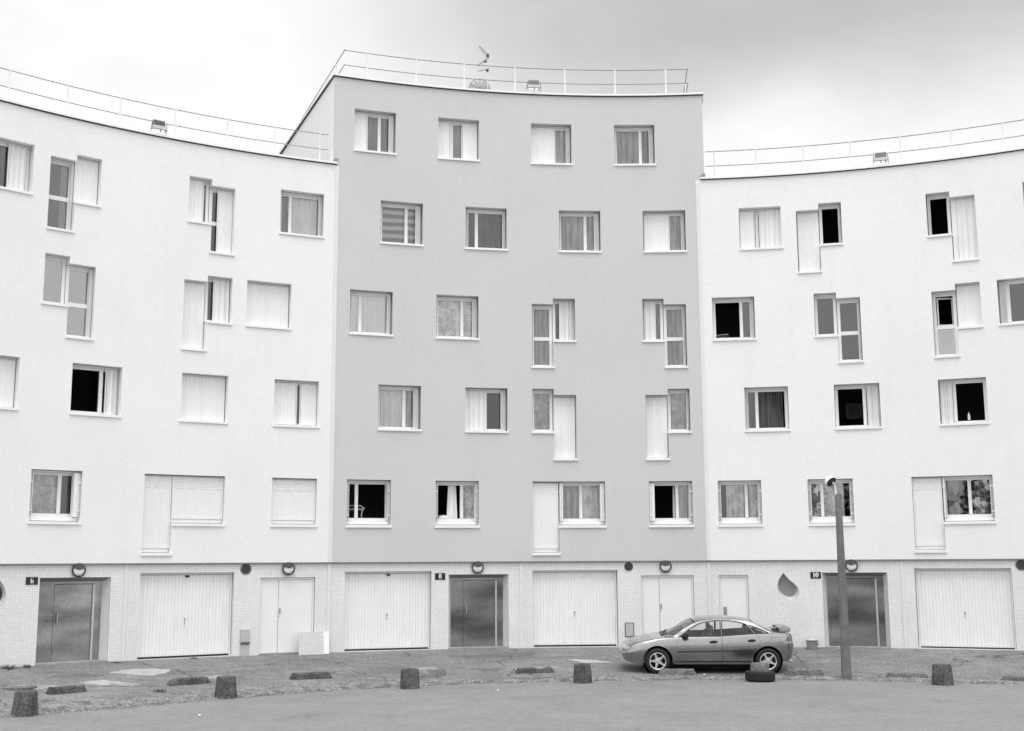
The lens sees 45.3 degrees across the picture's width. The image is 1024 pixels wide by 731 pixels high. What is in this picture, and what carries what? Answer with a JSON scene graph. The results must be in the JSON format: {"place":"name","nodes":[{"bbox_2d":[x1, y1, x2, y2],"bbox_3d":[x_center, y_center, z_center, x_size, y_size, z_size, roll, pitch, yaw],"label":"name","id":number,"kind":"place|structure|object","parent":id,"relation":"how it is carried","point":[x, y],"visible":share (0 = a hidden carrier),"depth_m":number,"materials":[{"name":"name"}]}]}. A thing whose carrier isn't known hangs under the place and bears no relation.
{"place":"outdoors","nodes":[
{"label":"outdoors","id":0,"kind":"place"},
{"bbox_2d":[0,680,1023,730],"bbox_3d":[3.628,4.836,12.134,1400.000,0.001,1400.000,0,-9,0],"label":"road","id":1,"kind":"structure","parent":0,"point":[748,705],"depth_m":24.10,"materials":[{"name":"grey asphalt"}]},
{"bbox_2d":[11,690,38,716],"bbox_3d":[-9.398,6.540,23.694,0.501,0.494,0.505,-6,-11,32],"label":"bollard","id":2,"kind":"object","parent":1,"relation":"on","point":[25,703],"visible":0.98,"depth_m":23.52,"materials":[{"name":"concrete"}]},
{"bbox_2d":[400,668,419,688],"bbox_3d":[-2.369,7.273,28.458,0.460,0.484,0.459,-2,-9,8],"label":"bollard","id":3,"kind":"object","parent":1,"relation":"on","point":[409,678],"visible":0.97,"depth_m":28.28,"materials":[{"name":"concrete"}]},
{"bbox_2d":[573,663,591,683],"bbox_3d":[1.700,7.429,29.561,0.457,0.484,0.459,-8,-10,40],"label":"bollard","id":4,"kind":"object","parent":1,"relation":"on","point":[582,674],"visible":0.94,"depth_m":29.39,"materials":[{"name":"concrete"}]},
{"bbox_2d":[750,662,768,681],"bbox_3d":[6.010,7.443,29.725,0.470,0.465,0.473,0,-9,0],"label":"bollard","id":5,"kind":"object","parent":1,"relation":"on","point":[760,666],"visible":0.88,"depth_m":29.56,"materials":[{"name":"concrete"}]},
{"bbox_2d":[745,670,774,681],"bbox_3d":[6.011,7.516,29.712,0.724,0.230,0.724,2,-11,0],"label":"tyre","id":6,"kind":"object","parent":1,"relation":"on","point":[769,676],"visible":0.98,"depth_m":29.42,"materials":[{"name":"black rubber"}]},
{"bbox_2d":[931,664,953,685],"bbox_3d":[10.057,7.232,28.661,0.506,0.504,0.508,2,-10,-16],"label":"bollard","id":7,"kind":"object","parent":1,"relation":"on","point":[942,674],"visible":0.95,"depth_m":28.48,"materials":[{"name":"concrete"}]},
{"bbox_2d":[0,647,1023,706],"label":"pavement","id":8,"kind":"structure","parent":0,"point":[268,671],"depth_m":31.03,"materials":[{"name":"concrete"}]},
{"bbox_2d":[1,685,36,690],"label":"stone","id":9,"kind":"object","parent":8,"relation":"on","point":[21,688],"visible":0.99,"depth_m":26.23,"materials":[{"name":"concrete"}]},
{"bbox_2d":[45,684,86,694],"bbox_3d":[-9.489,6.926,26.118,0.839,0.211,0.240,7,-12,-38],"label":"kerb stone","id":10,"kind":"object","parent":8,"relation":"on","point":[67,689],"visible":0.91,"depth_m":26.03,"materials":[{"name":"concrete"}]},
{"bbox_2d":[49,674,104,676],"bbox_3d":[-10.032,7.157,28.224,1.253,0.081,0.420,3,-10,-19],"label":"asphalt patch","id":11,"kind":"object","parent":8,"relation":"on","point":[83,675],"visible":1,"depth_m":28.22,"materials":[{"name":"grey asphalt"}]},
{"bbox_2d":[78,680,121,684],"bbox_3d":[-9.114,7.128,27.482,1.007,0.097,0.610,-3,-10,17],"label":"concrete patch","id":12,"kind":"object","parent":8,"relation":"on","point":[101,682],"visible":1,"depth_m":27.50,"materials":[{"name":"grey concrete"}]},
{"bbox_2d":[108,669,169,675],"bbox_3d":[-8.861,7.316,29.221,1.282,0.125,1.069,0,-9,0],"label":"concrete patch","id":13,"kind":"object","parent":8,"relation":"on","point":[148,672],"visible":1,"depth_m":29.15,"materials":[{"name":"grey concrete"}]},
{"bbox_2d":[0,97,338,667],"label":"apartment block","id":14,"kind":"structure","parent":8,"relation":"on","point":[168,310],"depth_m":32.13,"materials":[{"name":"paint"}]},
{"bbox_2d":[0,357,18,410],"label":"window","id":15,"kind":"structure","parent":14,"relation":"in","point":[7,365],"depth_m":29.79,"materials":[{"name":"white plastic"}]},
{"bbox_2d":[0,140,33,194],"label":"window","id":16,"kind":"structure","parent":14,"relation":"in","point":[14,158],"depth_m":30.57,"materials":[{"name":"white plastic"}]},
{"bbox_2d":[27,470,81,524],"bbox_3d":[-11.277,3.252,30.169,1.310,1.318,0.409,7,-12,-40],"label":"window","id":17,"kind":"structure","parent":14,"relation":"in","point":[44,498],"depth_m":30.26,"materials":[{"name":"white plastic"}]},
{"bbox_2d":[41,255,68,306],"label":"window","id":18,"kind":"structure","parent":14,"relation":"in","point":[51,258],"depth_m":31.05,"materials":[{"name":"white plastic"}]},
{"bbox_2d":[46,159,74,232],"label":"window","id":19,"kind":"structure","parent":14,"relation":"in","point":[66,188],"depth_m":31.42,"materials":[{"name":"white plastic"}]},
{"bbox_2d":[72,563,85,576],"bbox_3d":[-10.661,5.039,30.191,0.344,0.344,0.128,7,-12,-38],"label":"wall lamp","id":20,"kind":"object","parent":14,"relation":"attached to","point":[78,569],"visible":1,"depth_m":30.15,"materials":[{"name":"white glass"}]},
{"bbox_2d":[64,265,93,340],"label":"window","id":21,"kind":"structure","parent":14,"relation":"in","point":[88,305],"depth_m":31.29,"materials":[{"name":"white plastic"}]},
{"bbox_2d":[72,158,101,207],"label":"window","id":22,"kind":"structure","parent":14,"relation":"in","point":[85,174],"depth_m":31.74,"materials":[{"name":"white plastic"}]},
{"bbox_2d":[69,365,121,417],"bbox_3d":[-10.593,0.660,31.130,1.320,1.303,0.360,7,-12,-38],"label":"window","id":23,"kind":"structure","parent":14,"relation":"in","point":[111,374],"depth_m":31.38,"materials":[{"name":"white plastic"}]},
{"bbox_2d":[140,474,171,555],"bbox_3d":[-9.185,3.862,31.638,0.800,2.078,0.360,6,-11,-33],"label":"window","id":24,"kind":"structure","parent":14,"relation":"in","point":[157,488],"depth_m":31.62,"materials":[{"name":"white plastic"}]},
{"bbox_2d":[150,119,167,133],"bbox_3d":[-9.502,-6.401,32.980,0.462,0.412,0.287,6,-11,-34],"label":"floodlight","id":25,"kind":"object","parent":14,"relation":"on","point":[158,125],"visible":1,"depth_m":32.92,"materials":[{"name":"metal"}]},
{"bbox_2d":[0,67,327,159],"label":"roof railing","id":26,"kind":"object","parent":14,"relation":"on","point":[175,109],"visible":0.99,"depth_m":33.41,"materials":[{"name":"white metal"}]},
{"bbox_2d":[137,572,231,658],"bbox_3d":[-8.478,6.455,31.782,2.454,2.136,0.100,5,-11,-31],"label":"garage door","id":27,"kind":"structure","parent":14,"relation":"in","point":[188,614],"depth_m":31.78,"materials":[{"name":"paint"}]},
{"bbox_2d":[181,281,206,351],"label":"window","id":28,"kind":"structure","parent":14,"relation":"in","point":[193,306],"depth_m":32.97,"materials":[{"name":"white plastic"}]},
{"bbox_2d":[170,475,224,526],"bbox_3d":[-8.283,3.573,32.267,1.430,1.318,0.360,5,-11,-31],"label":"window","id":29,"kind":"structure","parent":14,"relation":"in","point":[195,500],"depth_m":32.23,"materials":[{"name":"white plastic"}]},
{"bbox_2d":[187,178,211,224],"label":"window","id":30,"kind":"structure","parent":14,"relation":"in","point":[196,187],"depth_m":33.48,"materials":[{"name":"white plastic"}]},
{"bbox_2d":[179,374,227,423],"bbox_3d":[-8.250,0.904,32.724,1.320,1.303,0.360,5,-11,-31],"label":"window","id":31,"kind":"structure","parent":14,"relation":"in","point":[203,397],"depth_m":32.78,"materials":[{"name":"white plastic"}]},
{"bbox_2d":[204,278,232,324],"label":"window","id":32,"kind":"structure","parent":14,"relation":"in","point":[220,303],"depth_m":33.39,"materials":[{"name":"white plastic"}]},
{"bbox_2d":[208,188,234,255],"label":"window","id":33,"kind":"structure","parent":14,"relation":"in","point":[223,224],"depth_m":33.77,"materials":[{"name":"white plastic"}]},
{"bbox_2d":[245,282,291,329],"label":"window","id":34,"kind":"structure","parent":14,"relation":"in","point":[267,304],"depth_m":34.02,"materials":[{"name":"white plastic"}]},
{"bbox_2d":[282,562,294,574],"bbox_3d":[-6.016,5.472,33.035,0.344,0.344,0.128,4,-10,-25],"label":"wall lamp","id":35,"kind":"object","parent":14,"relation":"attached to","point":[288,568],"visible":1,"depth_m":32.99,"materials":[{"name":"glass"}]},
{"bbox_2d":[270,478,317,526],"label":"window","id":36,"kind":"structure","parent":14,"relation":"in","point":[293,500],"depth_m":33.45,"materials":[{"name":"white plastic"}]},
{"bbox_2d":[273,381,319,428],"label":"window","id":37,"kind":"structure","parent":14,"relation":"in","point":[294,402],"depth_m":33.97,"materials":[{"name":"white plastic"}]},
{"bbox_2d":[279,192,324,238],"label":"window","id":38,"kind":"structure","parent":14,"relation":"in","point":[299,214],"depth_m":34.98,"materials":[{"name":"grey glass"}]},
{"bbox_2d":[166,676,210,685],"bbox_3d":[-7.356,7.205,27.899,1.022,0.214,0.240,7,-12,-40],"label":"kerb stone","id":39,"kind":"object","parent":8,"relation":"on","point":[188,681],"visible":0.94,"depth_m":27.80,"materials":[{"name":"concrete"}]},
{"bbox_2d":[214,676,236,698],"bbox_3d":[-6.212,6.989,26.628,0.490,0.489,0.490,4,-10,-24],"label":"bollard","id":40,"kind":"object","parent":8,"relation":"on","point":[225,687],"visible":0.98,"depth_m":26.45,"materials":[{"name":"concrete"}]},
{"bbox_2d":[298,631,322,654],"bbox_3d":[-5.388,7.447,32.850,0.670,0.620,0.045,4,-19,-23],"label":"board","id":41,"kind":"object","parent":8,"relation":"on","point":[310,643],"visible":1,"depth_m":32.83,"materials":[{"name":"plastic"}]},
{"bbox_2d":[289,672,332,679],"bbox_3d":[-4.813,7.445,29.343,1.029,0.213,0.240,3,-10,-21],"label":"kerb stone","id":42,"kind":"object","parent":8,"relation":"on","point":[310,675],"visible":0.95,"depth_m":29.25,"materials":[{"name":"concrete"}]},
{"bbox_2d":[323,632,328,653],"bbox_3d":[-5.253,7.466,32.963,0.680,0.600,0.051,4,-18,-23],"label":"board","id":43,"kind":"object","parent":8,"relation":"on","point":[325,642],"visible":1,"depth_m":33.04,"materials":[{"name":"white"}]},
{"bbox_2d":[415,667,446,677],"bbox_3d":[-2.164,7.632,30.498,1.125,0.202,1.134,0,-9,0],"label":"manhole cover","id":44,"kind":"object","parent":8,"relation":"on","point":[430,672],"visible":0.71,"depth_m":30.10,"materials":[{"name":"concrete"}]},
{"bbox_2d":[278,73,707,652],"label":"apartment block","id":45,"kind":"structure","parent":8,"relation":"on","point":[518,394],"depth_m":35.68,"materials":[{"name":"paint"}]},
{"bbox_2d":[345,480,391,527],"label":"window","id":46,"kind":"structure","parent":45,"relation":"in","point":[367,522],"depth_m":34.28,"materials":[{"name":"white plastic"}]},
{"bbox_2d":[349,291,393,336],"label":"window","id":47,"kind":"structure","parent":45,"relation":"in","point":[369,312],"depth_m":35.29,"materials":[{"name":"white plastic"}]},
{"bbox_2d":[353,111,396,155],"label":"window","id":48,"kind":"structure","parent":45,"relation":"in","point":[373,133],"depth_m":36.13,"materials":[{"name":"white plastic"}]},
{"bbox_2d":[344,571,429,650],"bbox_3d":[-3.487,6.800,34.059,2.434,2.126,0.101,3,-10,-18],"label":"garage door","id":49,"kind":"structure","parent":45,"relation":"in","point":[385,611],"depth_m":34.07,"materials":[{"name":"paint"}]},
{"bbox_2d":[377,386,421,431],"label":"window","id":50,"kind":"structure","parent":45,"relation":"in","point":[398,407],"depth_m":35.11,"materials":[{"name":"white plastic"}]},
{"bbox_2d":[380,203,423,246],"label":"window","id":51,"kind":"structure","parent":45,"relation":"in","point":[400,223],"depth_m":35.99,"materials":[{"name":"grey glass"}]},
{"bbox_2d":[435,296,479,339],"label":"window","id":52,"kind":"structure","parent":45,"relation":"in","point":[456,317],"depth_m":35.98,"materials":[{"name":"grey glass"}]},
{"bbox_2d":[435,481,479,527],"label":"window","id":53,"kind":"structure","parent":45,"relation":"in","point":[468,490],"depth_m":35.12,"materials":[{"name":"white plastic"}]},
{"bbox_2d":[437,120,479,161],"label":"window","id":54,"kind":"structure","parent":45,"relation":"in","point":[456,140],"depth_m":36.78,"materials":[{"name":"white plastic"}]},
{"bbox_2d":[468,80,489,89],"bbox_3d":[-1.005,-8.483,38.328,0.709,1.033,0.262,1,-9,-11],"label":"satellite dish","id":55,"kind":"object","parent":45,"relation":"on","point":[478,84],"visible":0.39,"depth_m":38.36,"materials":[{"name":"metal"}]},
{"bbox_2d":[465,209,507,250],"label":"window","id":56,"kind":"structure","parent":45,"relation":"in","point":[485,229],"depth_m":36.61,"materials":[{"name":"grey glass"}]},
{"bbox_2d":[465,389,508,432],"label":"window","id":57,"kind":"structure","parent":45,"relation":"in","point":[475,399],"depth_m":35.60,"materials":[{"name":"white plastic"}]},
{"bbox_2d":[301,49,687,118],"bbox_3d":[-0.413,-8.019,41.167,14.536,1.090,8.798,1,-9,-8],"label":"roof railing","id":58,"kind":"object","parent":45,"relation":"on","point":[515,81],"visible":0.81,"depth_m":37.52,"materials":[{"name":"white metal"}]},
{"bbox_2d":[526,80,540,91],"bbox_3d":[0.651,-8.479,37.269,0.462,0.412,0.287,1,-9,-7],"label":"floodlight","id":59,"kind":"object","parent":45,"relation":"on","point":[533,84],"visible":1,"depth_m":37.20,"materials":[{"name":"metal"}]},
{"bbox_2d":[531,306,554,368],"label":"window","id":60,"kind":"structure","parent":45,"relation":"in","point":[541,315],"depth_m":36.35,"materials":[{"name":"white plastic"}]},
{"bbox_2d":[532,390,554,433],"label":"window","id":61,"kind":"structure","parent":45,"relation":"in","point":[542,399],"depth_m":36.01,"materials":[{"name":"white plastic"}]},
{"bbox_2d":[532,482,560,555],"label":"window","id":62,"kind":"structure","parent":45,"relation":"in","point":[545,494],"depth_m":35.30,"materials":[{"name":"white plastic"}]},
{"bbox_2d":[530,126,572,165],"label":"window","id":63,"kind":"structure","parent":45,"relation":"in","point":[549,145],"depth_m":37.22,"materials":[{"name":"white plastic"}]},
{"bbox_2d":[552,300,576,341],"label":"window","id":64,"kind":"structure","parent":45,"relation":"in","point":[562,310],"depth_m":36.41,"materials":[{"name":"white plastic"}]},
{"bbox_2d":[553,396,577,460],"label":"window","id":65,"kind":"structure","parent":45,"relation":"in","point":[563,406],"depth_m":35.87,"materials":[{"name":"white plastic"}]},
{"bbox_2d":[532,570,617,646],"bbox_3d":[1.793,6.940,35.099,2.434,2.126,0.100,0,-9,-5],"label":"garage door","id":66,"kind":"structure","parent":45,"relation":"in","point":[571,607],"depth_m":35.10,"materials":[{"name":"paint"}]},
{"bbox_2d":[559,213,601,252],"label":"window","id":67,"kind":"structure","parent":45,"relation":"in","point":[578,232],"depth_m":36.96,"materials":[{"name":"grey glass"}]},
{"bbox_2d":[558,482,606,527],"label":"window","id":68,"kind":"structure","parent":45,"relation":"in","point":[580,504],"depth_m":35.66,"materials":[{"name":"white plastic"}]},
{"bbox_2d":[614,127,655,165],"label":"window","id":69,"kind":"structure","parent":45,"relation":"in","point":[632,146],"depth_m":37.45,"materials":[{"name":"white plastic"}]},
{"bbox_2d":[642,300,665,341],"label":"window","id":70,"kind":"structure","parent":45,"relation":"in","point":[652,310],"depth_m":36.50,"materials":[{"name":"white plastic"}]},
{"bbox_2d":[645,396,669,460],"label":"window","id":71,"kind":"structure","parent":45,"relation":"in","point":[656,406],"depth_m":35.96,"materials":[{"name":"white plastic"}]},
{"bbox_2d":[643,212,686,252],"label":"window","id":72,"kind":"structure","parent":45,"relation":"in","point":[662,232],"depth_m":36.91,"materials":[{"name":"white plastic"}]},
{"bbox_2d":[649,482,693,527],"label":"window","id":73,"kind":"structure","parent":45,"relation":"in","point":[682,491],"depth_m":35.59,"materials":[{"name":"white plastic"}]},
{"bbox_2d":[663,306,688,367],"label":"window","id":74,"kind":"structure","parent":45,"relation":"in","point":[673,316],"depth_m":36.48,"materials":[{"name":"white plastic"}]},
{"bbox_2d":[667,390,691,432],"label":"window","id":75,"kind":"structure","parent":45,"relation":"in","point":[677,400],"depth_m":36.12,"materials":[{"name":"white plastic"}]},
{"bbox_2d":[456,653,535,657],"bbox_3d":[-0.512,7.883,33.263,2.460,0.098,0.564,3,-10,-17],"label":"asphalt patch","id":76,"kind":"object","parent":8,"relation":"on","point":[502,655],"visible":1,"depth_m":33.30,"materials":[{"name":"grey asphalt"}]},
{"bbox_2d":[0,674,1023,717],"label":"gravel strip","id":77,"kind":"object","parent":8,"relation":"on","point":[126,702],"visible":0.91,"depth_m":28.50,"materials":[{"name":"grey gravel"}]},
{"bbox_2d":[9,651,1016,730],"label":"grit","id":78,"kind":"object","parent":8,"relation":"on","point":[510,694],"visible":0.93,"depth_m":27.48,"materials":[{"name":"gravel"}]},
{"bbox_2d":[515,667,554,673],"bbox_3d":[0.574,7.719,30.965,1.024,0.192,0.240,2,-9,-15],"label":"kerb stone","id":79,"kind":"object","parent":8,"relation":"on","point":[527,670],"visible":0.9,"depth_m":30.87,"materials":[{"name":"concrete"}]},
{"bbox_2d":[658,668,696,675],"bbox_3d":[4.133,7.698,30.684,0.982,0.224,0.220,-1,-9,3],"label":"kerb stone","id":80,"kind":"object","parent":8,"relation":"on","point":[665,672],"visible":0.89,"depth_m":30.60,"materials":[{"name":"concrete"}]},
{"bbox_2d":[619,615,793,673],"bbox_3d":[4.973,7.182,31.651,4.400,1.407,1.995,-1,-6,3],"label":"parked car","id":81,"kind":"object","parent":8,"relation":"on","point":[683,645],"visible":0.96,"depth_m":30.86,"materials":[{"name":"paint"}]},
{"bbox_2d":[784,668,823,675],"bbox_3d":[7.270,7.656,30.530,0.980,0.213,0.240,-1,-9,5],"label":"kerb stone","id":82,"kind":"object","parent":8,"relation":"on","point":[802,672],"visible":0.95,"depth_m":30.43,"materials":[{"name":"concrete"}]},
{"bbox_2d":[825,476,851,678],"bbox_3d":[8.053,5.251,30.300,0.473,5.047,0.253,3,-10,-19],"label":"street lamp","id":83,"kind":"object","parent":8,"relation":"on","point":[846,672],"visible":0.99,"depth_m":30.21,"materials":[{"name":"metal"}]},
{"bbox_2d":[695,147,1023,650],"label":"apartment block","id":84,"kind":"structure","parent":8,"relation":"on","point":[890,297],"depth_m":34.95,"materials":[{"name":"paint"}]},
{"bbox_2d":[712,298,756,340],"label":"window","id":85,"kind":"structure","parent":84,"relation":"in","point":[751,300],"depth_m":36.30,"materials":[{"name":"white plastic"}]},
{"bbox_2d":[718,481,763,526],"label":"window","id":86,"kind":"structure","parent":84,"relation":"in","point":[740,513],"depth_m":35.52,"materials":[{"name":"white plastic"}]},
{"bbox_2d":[739,208,783,250],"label":"window","id":87,"kind":"structure","parent":84,"relation":"in","point":[760,229],"depth_m":36.59,"materials":[{"name":"white plastic"}]},
{"bbox_2d":[744,388,790,431],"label":"window","id":88,"kind":"structure","parent":84,"relation":"in","point":[763,406],"depth_m":35.85,"materials":[{"name":"white plastic"}]},
{"bbox_2d":[777,573,798,599],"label":"drop window","id":89,"kind":"structure","parent":84,"relation":"in","point":[786,587],"depth_m":34.84,"materials":[{"name":"grey glass"}]},
{"bbox_2d":[796,212,821,273],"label":"window","id":90,"kind":"structure","parent":84,"relation":"in","point":[808,240],"depth_m":36.24,"materials":[{"name":"white plastic"}]},
{"bbox_2d":[814,294,838,337],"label":"window","id":91,"kind":"structure","parent":84,"relation":"in","point":[830,296],"depth_m":35.84,"materials":[{"name":"white plastic"}]},
{"bbox_2d":[818,204,843,246],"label":"window","id":92,"kind":"structure","parent":84,"relation":"in","point":[837,206],"depth_m":36.23,"materials":[{"name":"white plastic"}]},
{"bbox_2d":[808,479,855,525],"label":"window","id":93,"kind":"structure","parent":84,"relation":"in","point":[821,497],"depth_m":35.08,"materials":[{"name":"white plastic"}]},
{"bbox_2d":[836,299,863,363],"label":"window","id":94,"kind":"structure","parent":84,"relation":"in","point":[860,360],"depth_m":35.60,"materials":[{"name":"white plastic"}]},
{"bbox_2d":[846,403,863,418],"bbox_3d":[10.247,1.351,36.535,0.560,0.450,0.027,-3,-9,15],"label":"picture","id":95,"kind":"object","parent":84,"relation":"attached to","point":[854,410],"visible":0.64,"depth_m":36.53,"materials":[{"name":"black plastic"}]},
{"bbox_2d":[834,384,881,429],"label":"window","id":96,"kind":"structure","parent":84,"relation":"in","point":[873,399],"depth_m":35.11,"materials":[{"name":"white plastic"}]},
{"bbox_2d":[705,119,1023,175],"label":"roof railing","id":97,"kind":"object","parent":84,"relation":"on","point":[849,142],"visible":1,"depth_m":36.35,"materials":[{"name":"white metal"}]},
{"bbox_2d":[873,152,888,163],"bbox_3d":[10.776,-6.040,35.879,0.462,0.412,0.287,-3,-10,18],"label":"floodlight","id":98,"kind":"object","parent":84,"relation":"on","point":[880,157],"visible":1,"depth_m":35.80,"materials":[{"name":"metal"}]},
{"bbox_2d":[912,477,946,552],"bbox_3d":[11.579,4.153,34.084,0.840,2.088,0.360,-4,-10,20],"label":"window","id":99,"kind":"structure","parent":84,"relation":"in","point":[927,491],"depth_m":34.06,"materials":[{"name":"white plastic"}]},
{"bbox_2d":[926,194,952,237],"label":"window","id":100,"kind":"structure","parent":84,"relation":"in","point":[944,196],"depth_m":35.24,"materials":[{"name":"white plastic"}]},
{"bbox_2d":[932,292,959,358],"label":"window","id":101,"kind":"structure","parent":84,"relation":"in","point":[946,336],"depth_m":34.77,"materials":[{"name":"white plastic"}]},
{"bbox_2d":[939,378,989,425],"bbox_3d":[12.732,1.072,34.441,1.383,1.303,0.971,-4,-10,23],"label":"window","id":102,"kind":"structure","parent":84,"relation":"in","point":[947,402],"depth_m":34.35,"materials":[{"name":"white plastic"}]},
{"bbox_2d":[950,197,979,262],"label":"window","id":103,"kind":"structure","parent":84,"relation":"in","point":[963,215],"depth_m":34.90,"materials":[{"name":"white plastic"}]},
{"bbox_2d":[915,568,1015,649],"bbox_3d":[12.360,6.626,33.482,2.474,2.146,0.100,-4,-10,22],"label":"garage door","id":104,"kind":"structure","parent":84,"relation":"in","point":[966,608],"depth_m":33.47,"materials":[{"name":"paint"}]},
{"bbox_2d":[942,475,996,524],"bbox_3d":[12.575,3.710,33.786,1.370,1.318,0.417,-4,-10,23],"label":"window","id":105,"kind":"structure","parent":84,"relation":"in","point":[983,485],"depth_m":33.86,"materials":[{"name":"white plastic"}]},
{"bbox_2d":[956,283,983,328],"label":"window","id":106,"kind":"structure","parent":84,"relation":"in","point":[969,314],"depth_m":34.54,"materials":[{"name":"white plastic"}]},
{"bbox_2d":[998,279,1023,325],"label":"window","id":107,"kind":"structure","parent":84,"relation":"in","point":[1004,297],"depth_m":34.14,"materials":[{"name":"white plastic"}]},
{"bbox_2d":[885,672,927,677],"bbox_3d":[9.609,7.567,29.862,1.027,0.181,0.240,-2,-9,12],"label":"kerb stone","id":108,"kind":"object","parent":8,"relation":"on","point":[907,674],"visible":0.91,"depth_m":29.78,"materials":[{"name":"concrete"}]},
{"bbox_2d":[0,0,1023,176],"label":"sky","id":109,"kind":"structure","parent":0,"point":[769,73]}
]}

